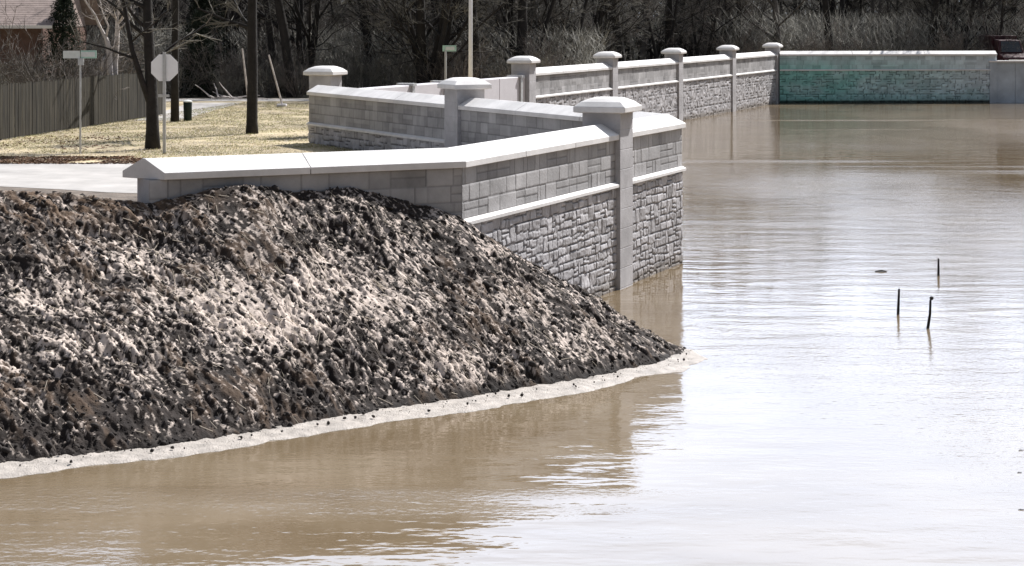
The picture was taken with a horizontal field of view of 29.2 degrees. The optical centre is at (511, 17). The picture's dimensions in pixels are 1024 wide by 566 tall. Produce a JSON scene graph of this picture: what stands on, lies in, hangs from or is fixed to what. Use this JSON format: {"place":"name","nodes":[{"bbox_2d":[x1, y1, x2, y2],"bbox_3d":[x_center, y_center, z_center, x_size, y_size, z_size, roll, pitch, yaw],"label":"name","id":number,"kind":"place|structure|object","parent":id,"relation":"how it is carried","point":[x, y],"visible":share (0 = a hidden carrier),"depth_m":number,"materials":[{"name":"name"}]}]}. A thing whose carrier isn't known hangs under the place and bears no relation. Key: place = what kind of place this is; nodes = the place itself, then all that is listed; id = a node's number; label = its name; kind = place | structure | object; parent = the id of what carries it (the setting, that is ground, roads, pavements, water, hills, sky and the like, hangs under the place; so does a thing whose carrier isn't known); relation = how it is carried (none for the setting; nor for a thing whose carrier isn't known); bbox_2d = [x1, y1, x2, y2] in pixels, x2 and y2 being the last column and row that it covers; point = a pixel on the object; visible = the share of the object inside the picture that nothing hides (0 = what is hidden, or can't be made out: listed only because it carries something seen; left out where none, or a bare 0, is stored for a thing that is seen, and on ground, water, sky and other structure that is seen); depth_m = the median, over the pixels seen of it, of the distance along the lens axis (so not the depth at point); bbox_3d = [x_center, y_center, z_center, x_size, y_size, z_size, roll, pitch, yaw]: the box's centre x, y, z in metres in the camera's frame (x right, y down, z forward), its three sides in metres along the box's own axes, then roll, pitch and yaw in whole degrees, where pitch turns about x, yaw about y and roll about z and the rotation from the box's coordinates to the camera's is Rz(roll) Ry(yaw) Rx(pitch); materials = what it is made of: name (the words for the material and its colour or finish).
{"place":"outdoors","nodes":[
{"label":"outdoors","id":0,"kind":"place"},
{"bbox_2d":[0,163,136,192],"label":"road","id":1,"kind":"structure","parent":0,"point":[98,177],"depth_m":48.93,"materials":[{"name":"concrete"}]},
{"bbox_2d":[0,186,136,200],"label":"dirt ground","id":2,"kind":"structure","parent":0,"point":[122,196],"depth_m":44.81,"materials":[{"name":"soil"}]},
{"bbox_2d":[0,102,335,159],"bbox_3d":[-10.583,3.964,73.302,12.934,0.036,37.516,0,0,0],"label":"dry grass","id":3,"kind":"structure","parent":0,"point":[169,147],"depth_m":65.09,"materials":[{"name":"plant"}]},
{"bbox_2d":[0,98,362,162],"bbox_3d":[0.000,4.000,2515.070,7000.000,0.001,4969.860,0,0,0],"label":"ground","id":4,"kind":"structure","parent":0,"point":[120,148],"depth_m":64.32,"materials":[{"name":"beige plant"}]},
{"bbox_2d":[0,29,98,82],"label":"bare shrub","id":5,"kind":"object","parent":4,"relation":"on","point":[41,62],"visible":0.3,"depth_m":82.03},
{"bbox_2d":[0,0,104,83],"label":"brick house","id":6,"kind":"structure","parent":4,"relation":"on","point":[35,14],"depth_m":88.00,"materials":[{"name":"brick"}]},
{"bbox_2d":[0,18,126,99],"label":"bare shrub","id":7,"kind":"object","parent":4,"relation":"on","point":[40,70],"visible":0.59,"depth_m":75.41,"materials":[{"name":"plant"}]},
{"bbox_2d":[36,0,92,79],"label":"evergreen shrub","id":8,"kind":"object","parent":4,"relation":"on","point":[63,10],"visible":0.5,"depth_m":87.75,"materials":[{"name":"green plant"}]},
{"bbox_2d":[0,134,144,152],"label":"fallen leaves","id":9,"kind":"object","parent":4,"relation":"on","point":[3,144],"visible":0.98,"depth_m":62.83,"materials":[{"name":"brown plant"}]},
{"bbox_2d":[63,50,95,153],"bbox_3d":[-12.604,2.635,57.364,0.970,3.330,0.100,0,0,0],"label":"street name sign","id":10,"kind":"object","parent":4,"relation":"on","point":[84,54],"visible":0.89,"depth_m":57.34,"materials":[{"name":"metal"}]},
{"bbox_2d":[0,71,162,139],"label":"board fence","id":11,"kind":"object","parent":4,"relation":"on","point":[29,108],"visible":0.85,"depth_m":69.78,"materials":[{"name":"wood"}]},
{"bbox_2d":[0,155,166,163],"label":"leaf litter","id":12,"kind":"object","parent":4,"relation":"on","point":[132,159],"visible":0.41,"depth_m":54.75,"materials":[{"name":"plant"}]},
{"bbox_2d":[44,8,159,78],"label":"bare shrub","id":13,"kind":"object","parent":4,"relation":"on","point":[128,66],"visible":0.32,"depth_m":83.65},
{"bbox_2d":[76,0,140,74],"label":"pale tree","id":14,"kind":"object","parent":4,"relation":"on","point":[109,45],"visible":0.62,"depth_m":76.97,"materials":[{"name":"beige plant"}]},
{"bbox_2d":[68,0,221,149],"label":"lawn tree","id":15,"kind":"object","parent":4,"relation":"on","point":[148,84],"visible":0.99,"depth_m":59.59,"materials":[{"name":"brown plant"}]},
{"bbox_2d":[151,52,177,153],"bbox_3d":[-10.179,2.660,57.588,0.780,3.280,0.073,0,0,0],"label":"stop sign","id":16,"kind":"object","parent":4,"relation":"on","point":[164,67],"visible":0.92,"depth_m":57.61,"materials":[{"name":"metal"}]},
{"bbox_2d":[171,0,178,121],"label":"lawn tree","id":17,"kind":"object","parent":4,"relation":"on","point":[175,84],"visible":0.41,"depth_m":75.01,"materials":[{"name":"brown plant"}]},
{"bbox_2d":[191,0,257,133],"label":"lawn tree","id":18,"kind":"object","parent":4,"relation":"on","point":[250,25],"visible":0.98,"depth_m":67.46,"materials":[{"name":"brown plant"}]},
{"bbox_2d":[303,66,347,89],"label":"wall pillar","id":19,"kind":"structure","parent":4,"relation":"on","point":[326,75],"depth_m":65.54,"materials":[{"name":"concrete"}]},
{"bbox_2d":[306,85,444,150],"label":"stone wall","id":20,"kind":"structure","parent":4,"relation":"on","point":[359,119],"depth_m":57.98,"materials":[{"name":"stone"}]},
{"bbox_2d":[361,75,524,101],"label":"concrete barrier","id":21,"kind":"object","parent":4,"relation":"on","point":[510,88],"visible":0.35,"depth_m":79.13,"materials":[{"name":"concrete"}]},
{"bbox_2d":[468,0,472,76],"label":"street lamp","id":22,"kind":"object","parent":4,"relation":"on","point":[470,64],"visible":0.65,"depth_m":87.92,"materials":[{"name":"metal"}]},
{"bbox_2d":[449,124,619,295],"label":"stone wall","id":23,"kind":"structure","parent":4,"relation":"on","point":[533,197],"depth_m":36.38,"materials":[{"name":"stone"}]},
{"bbox_2d":[458,98,681,223],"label":"stone wall","id":24,"kind":"structure","parent":4,"relation":"on","point":[484,120],"depth_m":50.18,"materials":[{"name":"stone"}]},
{"bbox_2d":[536,63,612,105],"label":"stone wall","id":25,"kind":"structure","parent":4,"relation":"on","point":[570,85],"depth_m":87.83,"materials":[{"name":"stone"}]},
{"bbox_2d":[930,17,995,50],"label":"bare shrub","id":26,"kind":"object","parent":4,"relation":"on","point":[956,43],"visible":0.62,"depth_m":132.74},
{"bbox_2d":[979,35,1023,59],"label":"maroon truck","id":27,"kind":"object","parent":4,"relation":"on","point":[1010,52],"visible":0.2,"depth_m":131.96,"materials":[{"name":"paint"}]},
{"bbox_2d":[138,103,238,119],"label":"driveway","id":28,"kind":"structure","parent":0,"point":[195,106],"depth_m":86.93,"materials":[{"name":"concrete"}]},
{"bbox_2d":[166,99,308,100],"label":"lane","id":29,"kind":"structure","parent":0,"point":[241,99],"depth_m":95.33,"materials":[{"name":"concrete"}]},
{"bbox_2d":[0,184,684,462],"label":"dirt bank","id":30,"kind":"structure","parent":0,"point":[91,384],"depth_m":28.53,"materials":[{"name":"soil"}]},
{"bbox_2d":[123,148,465,218],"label":"stone wall","id":31,"kind":"structure","parent":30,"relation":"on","point":[432,177],"depth_m":31.23,"materials":[{"name":"concrete"}]},
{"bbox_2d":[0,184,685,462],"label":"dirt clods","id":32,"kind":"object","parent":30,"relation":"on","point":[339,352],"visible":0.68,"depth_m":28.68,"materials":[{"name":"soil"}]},
{"bbox_2d":[86,56,661,97],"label":"woodland floor","id":33,"kind":"structure","parent":0,"point":[305,95],"depth_m":100.10,"materials":[{"name":"brown soil"}]},
{"bbox_2d":[95,0,185,63],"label":"bare tree","id":34,"kind":"object","parent":33,"relation":"on","point":[134,20],"visible":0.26,"depth_m":107.36,"materials":[{"name":"brown plant"}]},
{"bbox_2d":[142,46,226,96],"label":"bare shrub","id":35,"kind":"object","parent":33,"relation":"on","point":[186,92],"visible":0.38,"depth_m":97.92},
{"bbox_2d":[179,9,226,96],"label":"evergreen shrub","id":36,"kind":"object","parent":33,"relation":"on","point":[197,24],"visible":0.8,"depth_m":98.77,"materials":[{"name":"green plant"}]},
{"bbox_2d":[179,0,233,91],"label":"bare tree","id":37,"kind":"object","parent":33,"relation":"on","point":[204,4],"visible":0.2,"depth_m":103.73,"materials":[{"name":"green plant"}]},
{"bbox_2d":[179,25,258,96],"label":"bare shrub","id":38,"kind":"object","parent":33,"relation":"on","point":[200,76],"visible":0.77,"depth_m":98.33,"materials":[{"name":"plant"}]},
{"bbox_2d":[201,66,244,95],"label":"bare shrub","id":39,"kind":"object","parent":33,"relation":"on","point":[225,83],"visible":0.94,"depth_m":97.18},
{"bbox_2d":[215,44,264,95],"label":"bare shrub","id":40,"kind":"object","parent":33,"relation":"on","point":[244,92],"visible":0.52,"depth_m":98.85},
{"bbox_2d":[155,0,325,88],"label":"bare tree","id":41,"kind":"object","parent":33,"relation":"on","point":[259,26],"visible":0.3,"depth_m":105.76,"materials":[{"name":"brown plant"}]},
{"bbox_2d":[206,0,281,93],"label":"bare tree","id":42,"kind":"object","parent":33,"relation":"on","point":[271,38],"visible":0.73,"depth_m":101.44,"materials":[{"name":"brown plant"}]},
{"bbox_2d":[236,51,311,96],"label":"bare shrub","id":43,"kind":"object","parent":33,"relation":"on","point":[260,81],"visible":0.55,"depth_m":98.34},
{"bbox_2d":[241,27,316,94],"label":"bare shrub","id":44,"kind":"object","parent":33,"relation":"on","point":[274,60],"visible":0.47,"depth_m":100.59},
{"bbox_2d":[228,0,331,90],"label":"bare tree","id":45,"kind":"object","parent":33,"relation":"on","point":[288,24],"visible":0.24,"depth_m":104.81,"materials":[{"name":"brown plant"}]},
{"bbox_2d":[274,0,297,96],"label":"bare tree","id":46,"kind":"object","parent":33,"relation":"on","point":[286,46],"visible":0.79,"depth_m":97.93,"materials":[{"name":"brown plant"}]},
{"bbox_2d":[270,51,322,97],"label":"bare shrub","id":47,"kind":"object","parent":33,"relation":"on","point":[290,90],"visible":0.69,"depth_m":97.32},
{"bbox_2d":[222,0,379,92],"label":"bare tree","id":48,"kind":"object","parent":33,"relation":"on","point":[298,21],"visible":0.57,"depth_m":102.01,"materials":[{"name":"brown plant"}]},
{"bbox_2d":[86,17,613,91],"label":"undergrowth","id":49,"kind":"object","parent":33,"relation":"on","point":[553,36],"visible":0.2,"depth_m":105.21,"materials":[{"name":"plant"}]},
{"bbox_2d":[328,41,395,87],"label":"bare shrub","id":50,"kind":"object","parent":33,"relation":"on","point":[361,66],"visible":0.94,"depth_m":100.27,"materials":[{"name":"plant"}]},
{"bbox_2d":[357,0,378,86],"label":"bare tree","id":51,"kind":"object","parent":33,"relation":"on","point":[365,17],"visible":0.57,"depth_m":104.38,"materials":[{"name":"brown plant"}]},
{"bbox_2d":[353,55,411,86],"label":"bare shrub","id":52,"kind":"object","parent":33,"relation":"on","point":[381,76],"visible":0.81,"depth_m":100.34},
{"bbox_2d":[301,0,468,80],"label":"bare tree","id":53,"kind":"object","parent":33,"relation":"on","point":[436,4],"visible":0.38,"depth_m":104.19,"materials":[{"name":"brown plant"}]},
{"bbox_2d":[322,0,467,81],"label":"bare tree","id":54,"kind":"object","parent":33,"relation":"on","point":[376,47],"visible":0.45,"depth_m":104.95,"materials":[{"name":"brown plant"}]},
{"bbox_2d":[377,32,433,82],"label":"bare shrub","id":55,"kind":"object","parent":33,"relation":"on","point":[405,65],"visible":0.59,"depth_m":99.88,"materials":[{"name":"plant"}]},
{"bbox_2d":[416,0,427,83],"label":"bare tree","id":56,"kind":"object","parent":33,"relation":"on","point":[420,28],"visible":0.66,"depth_m":98.43,"materials":[{"name":"brown plant"}]},
{"bbox_2d":[329,0,532,82],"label":"bare tree","id":57,"kind":"object","parent":33,"relation":"on","point":[447,26],"visible":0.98,"depth_m":97.90,"materials":[{"name":"brown plant"}]},
{"bbox_2d":[343,0,531,80],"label":"bare tree","id":58,"kind":"object","parent":33,"relation":"on","point":[439,28],"visible":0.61,"depth_m":99.15,"materials":[{"name":"brown plant"}]},
{"bbox_2d":[410,27,479,81],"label":"bare shrub","id":59,"kind":"object","parent":33,"relation":"on","point":[453,71],"visible":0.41,"depth_m":98.02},
{"bbox_2d":[430,28,499,79],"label":"bare shrub","id":60,"kind":"object","parent":33,"relation":"on","point":[478,62],"visible":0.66,"depth_m":97.64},
{"bbox_2d":[467,0,481,78],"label":"bare tree","id":61,"kind":"object","parent":33,"relation":"on","point":[476,38],"visible":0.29,"depth_m":98.67,"materials":[{"name":"brown plant"}]},
{"bbox_2d":[426,0,564,71],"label":"bare tree","id":62,"kind":"object","parent":33,"relation":"on","point":[511,12],"visible":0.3,"depth_m":107.39,"materials":[{"name":"brown plant"}]},
{"bbox_2d":[439,0,591,65],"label":"bare tree","id":63,"kind":"object","parent":33,"relation":"on","point":[510,28],"visible":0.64,"depth_m":105.17,"materials":[{"name":"brown plant"}]},
{"bbox_2d":[516,0,526,55],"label":"bare tree","id":64,"kind":"object","parent":33,"relation":"on","point":[522,23],"visible":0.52,"depth_m":102.56,"materials":[{"name":"brown plant"}]},
{"bbox_2d":[511,16,583,66],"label":"bare shrub","id":65,"kind":"object","parent":33,"relation":"on","point":[536,45],"visible":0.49,"depth_m":101.65,"materials":[{"name":"plant"}]},
{"bbox_2d":[482,0,618,65],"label":"bare tree","id":66,"kind":"object","parent":33,"relation":"on","point":[582,16],"visible":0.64,"depth_m":108.38,"materials":[{"name":"brown plant"}]},
{"bbox_2d":[90,0,1023,60],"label":"wood","id":67,"kind":"object","parent":33,"relation":"on","point":[838,4],"visible":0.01,"depth_m":175.69,"materials":[{"name":"plant"}]},
{"bbox_2d":[516,0,661,64],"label":"bare tree","id":68,"kind":"object","parent":33,"relation":"on","point":[611,12],"visible":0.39,"depth_m":113.92,"materials":[{"name":"brown plant"}]},
{"bbox_2d":[529,0,661,55],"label":"bare tree","id":69,"kind":"object","parent":33,"relation":"on","point":[606,19],"visible":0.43,"depth_m":114.01,"materials":[{"name":"brown plant"}]},
{"bbox_2d":[568,0,667,52],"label":"bare tree","id":70,"kind":"object","parent":33,"relation":"on","point":[621,19],"visible":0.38,"depth_m":121.49,"materials":[{"name":"brown plant"}]},
{"bbox_2d":[593,0,642,63],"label":"bare tree","id":71,"kind":"object","parent":33,"relation":"on","point":[602,12],"visible":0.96,"depth_m":111.84,"materials":[{"name":"brown plant"}]},
{"bbox_2d":[610,0,625,61],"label":"bare tree","id":72,"kind":"object","parent":33,"relation":"on","point":[619,44],"visible":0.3,"depth_m":120.80,"materials":[{"name":"brown plant"}]},
{"bbox_2d":[585,0,710,59],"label":"bare tree","id":73,"kind":"object","parent":33,"relation":"on","point":[644,49],"visible":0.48,"depth_m":136.29,"materials":[{"name":"brown plant"}]},
{"bbox_2d":[620,0,717,59],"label":"bare tree","id":74,"kind":"object","parent":33,"relation":"on","point":[657,49],"visible":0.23,"depth_m":143.42,"materials":[{"name":"brown plant"}]},
{"bbox_2d":[665,0,673,48],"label":"bare tree","id":75,"kind":"object","parent":33,"relation":"on","point":[669,21],"visible":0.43,"depth_m":135.19,"materials":[{"name":"brown plant"}]},
{"bbox_2d":[623,0,733,58],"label":"bare tree","id":76,"kind":"object","parent":33,"relation":"on","point":[670,39],"visible":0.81,"depth_m":132.99,"materials":[{"name":"brown plant"}]},
{"bbox_2d":[637,0,755,56],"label":"bare tree","id":77,"kind":"object","parent":33,"relation":"on","point":[696,43],"visible":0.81,"depth_m":135.59,"materials":[{"name":"brown plant"}]},
{"bbox_2d":[674,0,767,53],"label":"bare tree","id":78,"kind":"object","parent":33,"relation":"on","point":[712,20],"visible":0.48,"depth_m":137.68,"materials":[{"name":"brown plant"}]},
{"bbox_2d":[683,0,778,54],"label":"bare tree","id":79,"kind":"object","parent":33,"relation":"on","point":[737,5],"visible":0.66,"depth_m":138.61,"materials":[{"name":"brown plant"}]},
{"bbox_2d":[716,0,819,49],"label":"bare tree","id":80,"kind":"object","parent":33,"relation":"on","point":[774,3],"visible":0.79,"depth_m":136.95,"materials":[{"name":"grey plant"}]},
{"bbox_2d":[822,0,833,50],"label":"bare tree","id":81,"kind":"object","parent":33,"relation":"on","point":[825,4],"visible":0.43,"depth_m":137.25,"materials":[{"name":"brown plant"}]},
{"bbox_2d":[779,0,901,43],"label":"bare tree","id":82,"kind":"object","parent":33,"relation":"on","point":[858,7],"visible":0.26,"depth_m":151.75,"materials":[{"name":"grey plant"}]},
{"bbox_2d":[785,0,895,45],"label":"bare tree","id":83,"kind":"object","parent":33,"relation":"on","point":[845,8],"visible":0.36,"depth_m":149.23,"materials":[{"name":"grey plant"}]},
{"bbox_2d":[699,5,1023,54],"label":"undergrowth","id":84,"kind":"object","parent":33,"relation":"on","point":[818,25],"visible":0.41,"depth_m":137.51,"materials":[{"name":"plant"}]},
{"bbox_2d":[856,0,929,49],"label":"bare tree","id":85,"kind":"object","parent":33,"relation":"on","point":[887,6],"visible":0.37,"depth_m":141.48,"materials":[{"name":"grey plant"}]},
{"bbox_2d":[927,0,939,50],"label":"bare tree","id":86,"kind":"object","parent":33,"relation":"on","point":[935,6],"visible":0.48,"depth_m":136.49,"materials":[{"name":"brown plant"}]},
{"bbox_2d":[882,0,997,50],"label":"bare tree","id":87,"kind":"object","parent":33,"relation":"on","point":[953,15],"visible":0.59,"depth_m":138.96,"materials":[{"name":"brown plant"}]},
{"bbox_2d":[877,0,1008,47],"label":"bare tree","id":88,"kind":"object","parent":33,"relation":"on","point":[950,14],"visible":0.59,"depth_m":139.29,"materials":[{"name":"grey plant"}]},
{"bbox_2d":[899,0,1021,50],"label":"bare tree","id":89,"kind":"object","parent":33,"relation":"on","point":[973,7],"visible":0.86,"depth_m":136.91,"materials":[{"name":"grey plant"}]},
{"bbox_2d":[962,0,1023,39],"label":"bare tree","id":90,"kind":"object","parent":33,"relation":"on","point":[1001,18],"visible":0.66,"depth_m":135.45,"materials":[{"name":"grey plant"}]},
{"bbox_2d":[0,103,1023,565],"bbox_3d":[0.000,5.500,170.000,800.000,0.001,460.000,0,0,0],"label":"water","id":91,"kind":"structure","parent":0,"point":[824,403],"depth_m":25.86,"materials":[{"name":"liquid"}]},
{"bbox_2d":[11,349,690,465],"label":"debris specks","id":92,"kind":"object","parent":91,"relation":"on","point":[328,422],"visible":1,"depth_m":26.79,"materials":[{"name":"soil"}]},
{"bbox_2d":[0,349,707,478],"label":"shore foam","id":93,"kind":"object","parent":91,"relation":"on","point":[11,469],"visible":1,"depth_m":26.70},
{"bbox_2d":[437,77,491,147],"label":"wall pillar","id":94,"kind":"structure","parent":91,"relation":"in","point":[458,91],"depth_m":52.92,"materials":[{"name":"concrete"}]},
{"bbox_2d":[507,56,539,102],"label":"wall pillar","id":95,"kind":"structure","parent":91,"relation":"in","point":[524,65],"depth_m":82.42,"materials":[{"name":"concrete"}]},
{"bbox_2d":[573,97,641,289],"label":"wall pillar","id":96,"kind":"structure","parent":91,"relation":"in","point":[614,114],"depth_m":39.86,"materials":[{"name":"concrete"}]},
{"bbox_2d":[593,51,621,96],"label":"wall pillar","id":97,"kind":"structure","parent":91,"relation":"in","point":[610,58],"depth_m":93.24,"materials":[{"name":"concrete"}]},
{"bbox_2d":[618,58,678,118],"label":"stone wall","id":98,"kind":"structure","parent":91,"relation":"in","point":[651,86],"depth_m":99.43,"materials":[{"name":"stone"}]},
{"bbox_2d":[632,114,685,282],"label":"stone wall","id":99,"kind":"structure","parent":91,"relation":"in","point":[658,170],"depth_m":42.27,"materials":[{"name":"stone"}]},
{"bbox_2d":[661,48,686,120],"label":"wall pillar","id":100,"kind":"structure","parent":91,"relation":"in","point":[676,54],"depth_m":104.04,"materials":[{"name":"concrete"}]},
{"bbox_2d":[683,54,732,119],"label":"stone wall","id":101,"kind":"structure","parent":91,"relation":"in","point":[707,86],"depth_m":109.48,"materials":[{"name":"stone"}]},
{"bbox_2d":[716,45,738,111],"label":"wall pillar","id":102,"kind":"structure","parent":91,"relation":"in","point":[730,50],"depth_m":114.81,"materials":[{"name":"concrete"}]},
{"bbox_2d":[736,51,776,110],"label":"stone wall","id":103,"kind":"structure","parent":91,"relation":"in","point":[755,79],"depth_m":120.33,"materials":[{"name":"stone"}]},
{"bbox_2d":[762,43,782,102],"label":"wall pillar","id":104,"kind":"structure","parent":91,"relation":"in","point":[774,47],"depth_m":125.53,"materials":[{"name":"concrete"}]},
{"bbox_2d":[779,51,996,102],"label":"stone wall","id":105,"kind":"structure","parent":91,"relation":"in","point":[884,76],"depth_m":126.19,"materials":[{"name":"stone"}]},
{"bbox_2d":[989,60,1023,102],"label":"wall","id":106,"kind":"structure","parent":91,"relation":"in","point":[1006,81],"depth_m":126.66,"materials":[{"name":"concrete"}]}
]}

